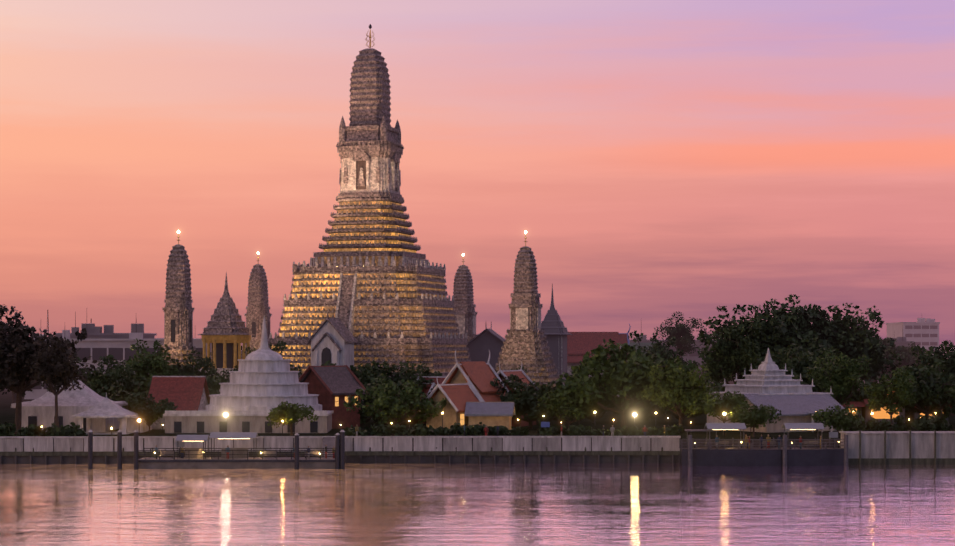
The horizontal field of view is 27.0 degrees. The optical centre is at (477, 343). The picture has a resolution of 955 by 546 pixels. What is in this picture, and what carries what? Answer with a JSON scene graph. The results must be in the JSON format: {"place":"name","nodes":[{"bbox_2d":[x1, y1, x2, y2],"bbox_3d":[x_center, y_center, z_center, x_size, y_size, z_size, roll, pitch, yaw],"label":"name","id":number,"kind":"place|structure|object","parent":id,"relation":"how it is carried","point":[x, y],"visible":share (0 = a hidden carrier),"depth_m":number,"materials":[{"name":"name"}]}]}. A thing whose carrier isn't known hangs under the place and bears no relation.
{"place":"outdoors","nodes":[
{"label":"outdoors","id":0,"kind":"place"},
{"bbox_2d":[55,311,156,338],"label":"building","id":1,"kind":"structure","parent":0,"point":[93,331],"depth_m":440.98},
{"bbox_2d":[0,463,954,545],"bbox_3d":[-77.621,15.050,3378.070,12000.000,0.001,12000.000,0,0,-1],"label":"river water","id":2,"kind":"structure","parent":0,"point":[591,504],"depth_m":184.38,"materials":[{"name":"purple liquid"}]},
{"bbox_2d":[88,430,344,469],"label":"pontoon","id":3,"kind":"object","parent":2,"relation":"on","point":[195,458],"visible":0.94,"depth_m":237.99,"materials":[{"name":"metal"}]},
{"bbox_2d":[0,436,680,463],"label":"river wall","id":4,"kind":"structure","parent":2,"relation":"in","point":[396,449],"depth_m":248.33,"materials":[{"name":"concrete"}]},
{"bbox_2d":[679,423,847,466],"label":"pontoon","id":5,"kind":"object","parent":2,"relation":"on","point":[785,455],"visible":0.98,"depth_m":243.52,"materials":[{"name":"metal"}]},
{"bbox_2d":[682,440,840,447],"bbox_3d":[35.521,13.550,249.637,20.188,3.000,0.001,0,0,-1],"label":"railing","id":6,"kind":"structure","parent":5,"relation":"on","point":[756,442],"depth_m":249.63,"materials":[{"name":"black metal"}]},
{"bbox_2d":[829,432,837,447],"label":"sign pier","id":7,"kind":"structure","parent":5,"relation":"on","point":[833,435],"depth_m":245.76,"materials":[{"name":"metal"}]},
{"bbox_2d":[839,430,954,464],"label":"quay","id":8,"kind":"structure","parent":2,"relation":"in","point":[909,447],"depth_m":245.96,"materials":[{"name":"concrete"}]},
{"bbox_2d":[0,346,954,438],"bbox_3d":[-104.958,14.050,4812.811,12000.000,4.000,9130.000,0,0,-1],"label":"ground","id":9,"kind":"structure","parent":0,"point":[7,413],"depth_m":284.16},
{"bbox_2d":[0,422,19,435],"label":"hedge","id":10,"kind":"object","parent":9,"relation":"on","point":[5,428],"visible":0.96,"depth_m":252.12,"materials":[{"name":"green plant"}]},
{"bbox_2d":[0,322,28,394],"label":"tree","id":11,"kind":"object","parent":9,"relation":"on","point":[8,369],"visible":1,"depth_m":258.99,"materials":[{"name":"green plant"}]},
{"bbox_2d":[2,375,39,403],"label":"tree","id":12,"kind":"object","parent":9,"relation":"on","point":[14,395],"depth_m":376.82,"materials":[{"name":"green plant"}]},
{"bbox_2d":[17,423,41,435],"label":"hedge","id":13,"kind":"object","parent":9,"relation":"on","point":[32,430],"visible":0.94,"depth_m":254.63,"materials":[{"name":"green plant"}]},
{"bbox_2d":[0,304,96,433],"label":"tree","id":14,"kind":"object","parent":9,"relation":"on","point":[28,335],"visible":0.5,"depth_m":263.37,"materials":[{"name":"green plant"}]},
{"bbox_2d":[39,423,67,435],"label":"hedge","id":15,"kind":"object","parent":9,"relation":"on","point":[54,430],"visible":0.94,"depth_m":252.42,"materials":[{"name":"green plant"}]},
{"bbox_2d":[19,333,88,427],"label":"tree","id":16,"kind":"object","parent":9,"relation":"on","point":[57,373],"visible":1,"depth_m":259.13,"materials":[{"name":"green plant"}]},
{"bbox_2d":[64,422,86,435],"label":"hedge","id":17,"kind":"object","parent":9,"relation":"on","point":[73,430],"visible":0.71,"depth_m":255.38,"materials":[{"name":"green plant"}]},
{"bbox_2d":[11,377,151,433],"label":"tent","id":18,"kind":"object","parent":9,"relation":"on","point":[86,408],"depth_m":268.89,"materials":[{"name":"white canvas"},{"name":"metal poles"}]},
{"bbox_2d":[85,383,119,399],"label":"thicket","id":19,"kind":"object","parent":9,"relation":"on","point":[103,392],"visible":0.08,"depth_m":298.14,"materials":[{"name":"green plant"}]},
{"bbox_2d":[76,354,140,397],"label":"tree","id":20,"kind":"object","parent":9,"relation":"on","point":[114,373],"visible":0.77,"depth_m":316.82,"materials":[{"name":"green plant"}]},
{"bbox_2d":[24,325,211,398],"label":"office","id":21,"kind":"structure","parent":9,"relation":"on","point":[117,349],"depth_m":427.45,"materials":[{"name":"grey concrete"}]},
{"bbox_2d":[108,375,151,411],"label":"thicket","id":22,"kind":"object","parent":9,"relation":"on","point":[123,394],"visible":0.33,"depth_m":290.78,"materials":[{"name":"green plant"}]},
{"bbox_2d":[125,392,177,432],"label":"tree","id":23,"kind":"object","parent":9,"relation":"on","point":[148,411],"visible":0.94,"depth_m":268.22,"materials":[{"name":"green plant"}]},
{"bbox_2d":[125,338,178,398],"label":"tree","id":24,"kind":"object","parent":9,"relation":"on","point":[149,365],"visible":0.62,"depth_m":326.83,"materials":[{"name":"green plant"}]},
{"bbox_2d":[148,376,209,428],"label":"red house","id":25,"kind":"structure","parent":9,"relation":"on","point":[187,393],"depth_m":280.58,"materials":[{"name":"tile"}]},
{"bbox_2d":[161,230,198,370],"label":"prang","id":26,"kind":"structure","parent":9,"relation":"on","point":[178,309],"depth_m":346.26,"materials":[{"name":"stone"}]},
{"bbox_2d":[167,347,218,381],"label":"tree","id":27,"kind":"object","parent":9,"relation":"on","point":[188,369],"visible":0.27,"depth_m":332.63,"materials":[{"name":"green plant"}]},
{"bbox_2d":[184,374,227,392],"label":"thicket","id":28,"kind":"object","parent":9,"relation":"on","point":[218,385],"visible":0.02,"depth_m":291.25,"materials":[{"name":"green plant"}]},
{"bbox_2d":[206,376,219,394],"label":"tree","id":29,"kind":"object","parent":9,"relation":"on","point":[211,390],"visible":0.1,"depth_m":288.74,"materials":[{"name":"green plant"}]},
{"bbox_2d":[198,273,253,392],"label":"mondop","id":30,"kind":"structure","parent":9,"relation":"on","point":[226,333],"depth_m":370.80,"materials":[{"name":"stone"}]},
{"bbox_2d":[214,365,238,382],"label":"tree","id":31,"kind":"object","parent":9,"relation":"on","point":[227,379],"visible":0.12,"depth_m":318.69,"materials":[{"name":"green plant"}]},
{"bbox_2d":[163,316,333,432],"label":"white chedi","id":32,"kind":"structure","parent":9,"relation":"on","point":[264,380],"depth_m":268.31,"materials":[{"name":"paint"}]},
{"bbox_2d":[241,252,271,358],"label":"prang","id":33,"kind":"structure","parent":9,"relation":"on","point":[257,307],"depth_m":416.40,"materials":[{"name":"stone"}]},
{"bbox_2d":[244,340,302,378],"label":"tree","id":34,"kind":"object","parent":9,"relation":"on","point":[279,344],"visible":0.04,"depth_m":332.29,"materials":[{"name":"green plant"}]},
{"bbox_2d":[266,401,318,435],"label":"tree","id":35,"kind":"object","parent":9,"relation":"on","point":[289,414],"visible":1,"depth_m":255.39,"materials":[{"name":"green plant"}]},
{"bbox_2d":[299,365,368,428],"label":"timber house","id":36,"kind":"structure","parent":9,"relation":"on","point":[333,387],"depth_m":281.12,"materials":[{"name":"red wood"}]},
{"bbox_2d":[344,425,368,435],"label":"hedge","id":37,"kind":"object","parent":9,"relation":"on","point":[350,431],"visible":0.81,"depth_m":254.86,"materials":[{"name":"green plant"}]},
{"bbox_2d":[321,360,398,400],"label":"tree","id":38,"kind":"object","parent":9,"relation":"on","point":[364,375],"visible":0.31,"depth_m":297.75,"materials":[{"name":"green plant"}]},
{"bbox_2d":[269,24,470,400],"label":"temple tower","id":39,"kind":"structure","parent":9,"relation":"on","point":[368,285],"depth_m":370.23,"materials":[{"name":"stone"}]},
{"bbox_2d":[357,383,383,426],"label":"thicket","id":40,"kind":"object","parent":9,"relation":"on","point":[363,419],"visible":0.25,"depth_m":285.74,"materials":[{"name":"green plant"}]},
{"bbox_2d":[364,422,391,435],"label":"hedge","id":41,"kind":"object","parent":9,"relation":"on","point":[380,427],"visible":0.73,"depth_m":255.95,"materials":[{"name":"green plant"}]},
{"bbox_2d":[342,373,449,425],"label":"tree","id":42,"kind":"object","parent":9,"relation":"on","point":[386,404],"visible":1,"depth_m":265.62,"materials":[{"name":"green plant"}]},
{"bbox_2d":[383,424,410,435],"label":"hedge","id":43,"kind":"object","parent":9,"relation":"on","point":[396,430],"visible":0.96,"depth_m":254.55,"materials":[{"name":"green plant"}]},
{"bbox_2d":[371,377,425,423],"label":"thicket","id":44,"kind":"object","parent":9,"relation":"on","point":[422,393],"visible":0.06,"depth_m":294.40,"materials":[{"name":"green plant"}]},
{"bbox_2d":[371,361,436,394],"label":"tree","id":45,"kind":"object","parent":9,"relation":"on","point":[407,374],"visible":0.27,"depth_m":297.79,"materials":[{"name":"green plant"}]},
{"bbox_2d":[401,383,435,423],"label":"thai house","id":46,"kind":"structure","parent":9,"relation":"on","point":[426,391],"depth_m":296.55,"materials":[{"name":"red wood"}]},
{"bbox_2d":[408,424,433,435],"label":"hedge","id":47,"kind":"object","parent":9,"relation":"on","point":[419,430],"visible":0.88,"depth_m":253.01,"materials":[{"name":"green plant"}]},
{"bbox_2d":[415,376,446,383],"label":"thai house","id":48,"kind":"structure","parent":9,"relation":"on","point":[441,379],"depth_m":298.85,"materials":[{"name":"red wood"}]},
{"bbox_2d":[427,426,449,435],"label":"hedge","id":49,"kind":"object","parent":9,"relation":"on","point":[440,431],"visible":0.77,"depth_m":255.21,"materials":[{"name":"green plant"}]},
{"bbox_2d":[419,375,482,432],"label":"thai house","id":50,"kind":"structure","parent":9,"relation":"on","point":[458,396],"depth_m":266.50,"materials":[{"name":"red tile"}]},
{"bbox_2d":[447,422,472,435],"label":"hedge","id":51,"kind":"object","parent":9,"relation":"on","point":[455,428],"visible":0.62,"depth_m":254.93,"materials":[{"name":"green plant"}]},
{"bbox_2d":[453,253,477,341],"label":"prang","id":52,"kind":"structure","parent":9,"relation":"on","point":[464,304],"depth_m":417.13,"materials":[{"name":"stone"}]},
{"bbox_2d":[442,351,508,401],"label":"roof","id":53,"kind":"structure","parent":9,"relation":"on","point":[482,374],"depth_m":278.24,"materials":[{"name":"red tile"}]},
{"bbox_2d":[460,422,493,435],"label":"hedge","id":54,"kind":"object","parent":9,"relation":"on","point":[477,429],"visible":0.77,"depth_m":254.28,"materials":[{"name":"green plant"}]},
{"bbox_2d":[466,323,505,368],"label":"dark hall","id":55,"kind":"structure","parent":9,"relation":"on","point":[482,344],"depth_m":396.74,"materials":[{"name":"grey concrete"}]},
{"bbox_2d":[464,402,515,433],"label":"building","id":56,"kind":"structure","parent":9,"relation":"on","point":[488,414],"depth_m":265.05,"materials":[{"name":"beige paint"}]},
{"bbox_2d":[490,425,516,435],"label":"hedge","id":57,"kind":"object","parent":9,"relation":"on","point":[503,430],"visible":0.73,"depth_m":256.48,"materials":[{"name":"green plant"}]},
{"bbox_2d":[497,361,538,426],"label":"thai house","id":58,"kind":"structure","parent":9,"relation":"on","point":[520,373],"depth_m":288.79,"materials":[{"name":"red tile"}]},
{"bbox_2d":[509,426,529,435],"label":"hedge","id":59,"kind":"object","parent":9,"relation":"on","point":[521,431],"visible":0.75,"depth_m":256.85,"materials":[{"name":"green plant"}]},
{"bbox_2d":[494,230,559,386],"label":"prang","id":60,"kind":"structure","parent":9,"relation":"on","point":[525,342],"depth_m":346.77,"materials":[{"name":"stone"}]},
{"bbox_2d":[490,374,576,428],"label":"tree","id":61,"kind":"object","parent":9,"relation":"on","point":[526,400],"visible":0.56,"depth_m":278.40,"materials":[{"name":"green plant"}]},
{"bbox_2d":[537,421,560,435],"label":"hedge","id":62,"kind":"object","parent":9,"relation":"on","point":[544,430],"visible":0.79,"depth_m":253.52,"materials":[{"name":"green plant"}]},
{"bbox_2d":[536,387,563,423],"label":"thicket","id":63,"kind":"object","parent":9,"relation":"on","point":[549,419],"visible":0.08,"depth_m":294.19,"materials":[{"name":"green plant"}]},
{"bbox_2d":[541,283,571,384],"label":"mondop","id":64,"kind":"structure","parent":9,"relation":"on","point":[555,329],"depth_m":401.85,"materials":[{"name":"grey stone"}]},
{"bbox_2d":[537,387,597,428],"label":"tree","id":65,"kind":"object","parent":9,"relation":"on","point":[570,409],"visible":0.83,"depth_m":268.80,"materials":[{"name":"green plant"}]},
{"bbox_2d":[554,423,583,435],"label":"hedge","id":66,"kind":"object","parent":9,"relation":"on","point":[573,431],"visible":0.71,"depth_m":253.99,"materials":[{"name":"green plant"}]},
{"bbox_2d":[561,376,607,424],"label":"green tree","id":67,"kind":"object","parent":9,"relation":"on","point":[603,402],"visible":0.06,"depth_m":272.73,"materials":[{"name":"green plant"}]},
{"bbox_2d":[573,424,595,435],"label":"hedge","id":68,"kind":"object","parent":9,"relation":"on","point":[587,431],"visible":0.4,"depth_m":255.40,"materials":[{"name":"green plant"}]},
{"bbox_2d":[558,375,620,422],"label":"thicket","id":69,"kind":"object","parent":9,"relation":"on","point":[596,417],"visible":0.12,"depth_m":299.01,"materials":[{"name":"green plant"}]},
{"bbox_2d":[567,324,630,396],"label":"roof","id":70,"kind":"structure","parent":9,"relation":"on","point":[580,345],"depth_m":428.12,"materials":[{"name":"tile"}]},
{"bbox_2d":[594,428,620,435],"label":"hedge","id":71,"kind":"object","parent":9,"relation":"on","point":[598,431],"visible":0.58,"depth_m":256.72,"materials":[{"name":"green plant"}]},
{"bbox_2d":[553,338,696,430],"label":"green tree","id":72,"kind":"object","parent":9,"relation":"on","point":[629,381],"visible":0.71,"depth_m":269.49,"materials":[{"name":"green plant"}]},
{"bbox_2d":[615,425,643,435],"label":"hedge","id":73,"kind":"object","parent":9,"relation":"on","point":[632,431],"visible":0.88,"depth_m":253.68,"materials":[{"name":"green plant"}]},
{"bbox_2d":[611,392,657,422],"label":"thicket","id":74,"kind":"object","parent":9,"relation":"on","point":[645,414],"visible":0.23,"depth_m":298.43,"materials":[{"name":"green plant"}]},
{"bbox_2d":[630,342,656,353],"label":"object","id":75,"kind":"structure","parent":9,"relation":"on","point":[641,344],"depth_m":449.21,"materials":[{"name":"grey concrete"}]},
{"bbox_2d":[640,426,661,435],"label":"hedge","id":76,"kind":"object","parent":9,"relation":"on","point":[655,431],"visible":0.69,"depth_m":255.30,"materials":[{"name":"green plant"}]},
{"bbox_2d":[615,330,698,413],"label":"dark tree","id":77,"kind":"object","parent":9,"relation":"on","point":[664,352],"visible":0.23,"depth_m":339.72,"materials":[{"name":"green plant"}]},
{"bbox_2d":[661,424,683,435],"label":"hedge","id":78,"kind":"object","parent":9,"relation":"on","point":[675,431],"visible":0.77,"depth_m":255.27,"materials":[{"name":"green plant"}]},
{"bbox_2d":[647,386,700,419],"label":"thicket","id":79,"kind":"object","parent":9,"relation":"on","point":[662,411],"visible":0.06,"depth_m":296.92,"materials":[{"name":"green plant"}]},
{"bbox_2d":[641,361,714,427],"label":"green tree","id":80,"kind":"object","parent":9,"relation":"on","point":[682,394],"visible":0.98,"depth_m":266.10,"materials":[{"name":"green plant"}]},
{"bbox_2d":[691,378,736,415],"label":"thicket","id":81,"kind":"object","parent":9,"relation":"on","point":[719,387],"visible":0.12,"depth_m":293.55,"materials":[{"name":"green plant"}]},
{"bbox_2d":[702,390,748,434],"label":"tree","id":82,"kind":"object","parent":9,"relation":"on","point":[729,403],"visible":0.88,"depth_m":260.60,"materials":[{"name":"green plant"}]},
{"bbox_2d":[697,315,767,383],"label":"tree","id":83,"kind":"object","parent":9,"relation":"on","point":[739,362],"visible":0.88,"depth_m":328.68,"materials":[{"name":"green plant"}]},
{"bbox_2d":[728,402,781,436],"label":"tree","id":84,"kind":"object","parent":9,"relation":"on","point":[760,415],"visible":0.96,"depth_m":255.17,"materials":[{"name":"green plant"}]},
{"bbox_2d":[696,294,840,387],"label":"tree","id":85,"kind":"object","parent":9,"relation":"on","point":[781,326],"visible":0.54,"depth_m":332.22,"materials":[{"name":"green plant"}]},
{"bbox_2d":[707,348,848,432],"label":"pavilion","id":86,"kind":"structure","parent":9,"relation":"on","point":[767,382],"depth_m":273.24,"materials":[{"name":"white paint"}]},
{"bbox_2d":[752,343,834,381],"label":"tree","id":87,"kind":"object","parent":9,"relation":"on","point":[801,360],"visible":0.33,"depth_m":308.87,"materials":[{"name":"green plant"}]},
{"bbox_2d":[793,366,830,391],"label":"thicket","id":88,"kind":"object","parent":9,"relation":"on","point":[816,388],"visible":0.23,"depth_m":292.81,"materials":[{"name":"green plant"}]},
{"bbox_2d":[812,404,864,436],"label":"tree","id":89,"kind":"object","parent":9,"relation":"on","point":[838,420],"visible":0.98,"depth_m":255.29,"materials":[{"name":"green plant"}]},
{"bbox_2d":[806,349,871,404],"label":"tree","id":90,"kind":"object","parent":9,"relation":"on","point":[842,382],"visible":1,"depth_m":284.05,"materials":[{"name":"green plant"}]},
{"bbox_2d":[785,303,903,380],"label":"tree","id":91,"kind":"object","parent":9,"relation":"on","point":[854,341],"visible":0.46,"depth_m":336.88,"materials":[{"name":"green plant"}]},
{"bbox_2d":[817,381,871,407],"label":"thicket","id":92,"kind":"object","parent":9,"relation":"on","point":[859,396],"visible":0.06,"depth_m":298.49,"materials":[{"name":"green plant"}]},
{"bbox_2d":[839,420,869,430],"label":"hedge","id":93,"kind":"object","parent":9,"relation":"on","point":[860,426],"visible":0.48,"depth_m":263.05,"materials":[{"name":"green plant"}]},
{"bbox_2d":[867,417,892,430],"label":"hedge","id":94,"kind":"object","parent":9,"relation":"on","point":[882,425],"visible":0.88,"depth_m":261.56,"materials":[{"name":"green plant"}]},
{"bbox_2d":[864,379,909,416],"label":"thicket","id":95,"kind":"object","parent":9,"relation":"on","point":[873,383],"visible":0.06,"depth_m":301.12,"materials":[{"name":"green plant"}]},
{"bbox_2d":[863,325,913,382],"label":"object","id":96,"kind":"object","parent":9,"relation":"on","point":[901,341],"visible":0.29,"depth_m":601.51,"materials":[{"name":"grey concrete"}]},
{"bbox_2d":[864,336,914,381],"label":"tree","id":97,"kind":"object","parent":9,"relation":"on","point":[884,341],"visible":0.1,"depth_m":398.10,"materials":[{"name":"green plant"}]},
{"bbox_2d":[864,366,917,428],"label":"tree","id":98,"kind":"object","parent":9,"relation":"on","point":[901,384],"visible":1,"depth_m":279.63,"materials":[{"name":"green plant"}]},
{"bbox_2d":[842,399,951,423],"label":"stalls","id":99,"kind":"object","parent":9,"relation":"on","point":[867,415],"visible":0.27,"depth_m":298.10,"materials":[{"name":"orange concrete"}]},
{"bbox_2d":[878,341,924,380],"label":"tree","id":100,"kind":"object","parent":9,"relation":"on","point":[907,350],"visible":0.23,"depth_m":418.70,"materials":[{"name":"green plant"}]},
{"bbox_2d":[889,415,922,430],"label":"hedge","id":101,"kind":"object","parent":9,"relation":"on","point":[900,425],"visible":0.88,"depth_m":260.17,"materials":[{"name":"green plant"}]},
{"bbox_2d":[886,318,939,354],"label":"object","id":102,"kind":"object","parent":9,"relation":"on","point":[921,332],"visible":0.5,"depth_m":802.50,"materials":[{"name":"grey concrete"}]},
{"bbox_2d":[876,358,954,417],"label":"tree","id":103,"kind":"object","parent":9,"relation":"on","point":[930,399],"visible":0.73,"depth_m":283.28,"materials":[{"name":"green plant"}]},
{"bbox_2d":[913,415,936,430],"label":"hedge","id":104,"kind":"object","parent":9,"relation":"on","point":[928,424],"visible":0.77,"depth_m":261.75,"materials":[{"name":"green plant"}]},
{"bbox_2d":[905,340,954,415],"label":"tree","id":105,"kind":"object","parent":9,"relation":"on","point":[948,367],"visible":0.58,"depth_m":328.57,"materials":[{"name":"green plant"}]},
{"bbox_2d":[906,371,954,417],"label":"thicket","id":106,"kind":"object","parent":9,"relation":"on","point":[947,411],"visible":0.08,"depth_m":297.52,"materials":[{"name":"green plant"}]},
{"bbox_2d":[928,415,952,430],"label":"hedge","id":107,"kind":"object","parent":9,"relation":"on","point":[942,424],"visible":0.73,"depth_m":263.20,"materials":[{"name":"green plant"}]},
{"bbox_2d":[0,0,954,345],"label":"sky","id":108,"kind":"structure","parent":0,"point":[655,159],"materials":[{"name":"pink"}]},
{"bbox_2d":[629,335,725,385],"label":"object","id":109,"kind":"object","parent":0,"point":[694,355],"visible":0.1,"depth_m":560.16,"materials":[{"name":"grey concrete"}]},
{"bbox_2d":[654,311,709,356],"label":"sparse tree","id":110,"kind":"object","parent":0,"point":[682,335],"visible":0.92,"depth_m":398.29,"materials":[{"name":"green plant"}]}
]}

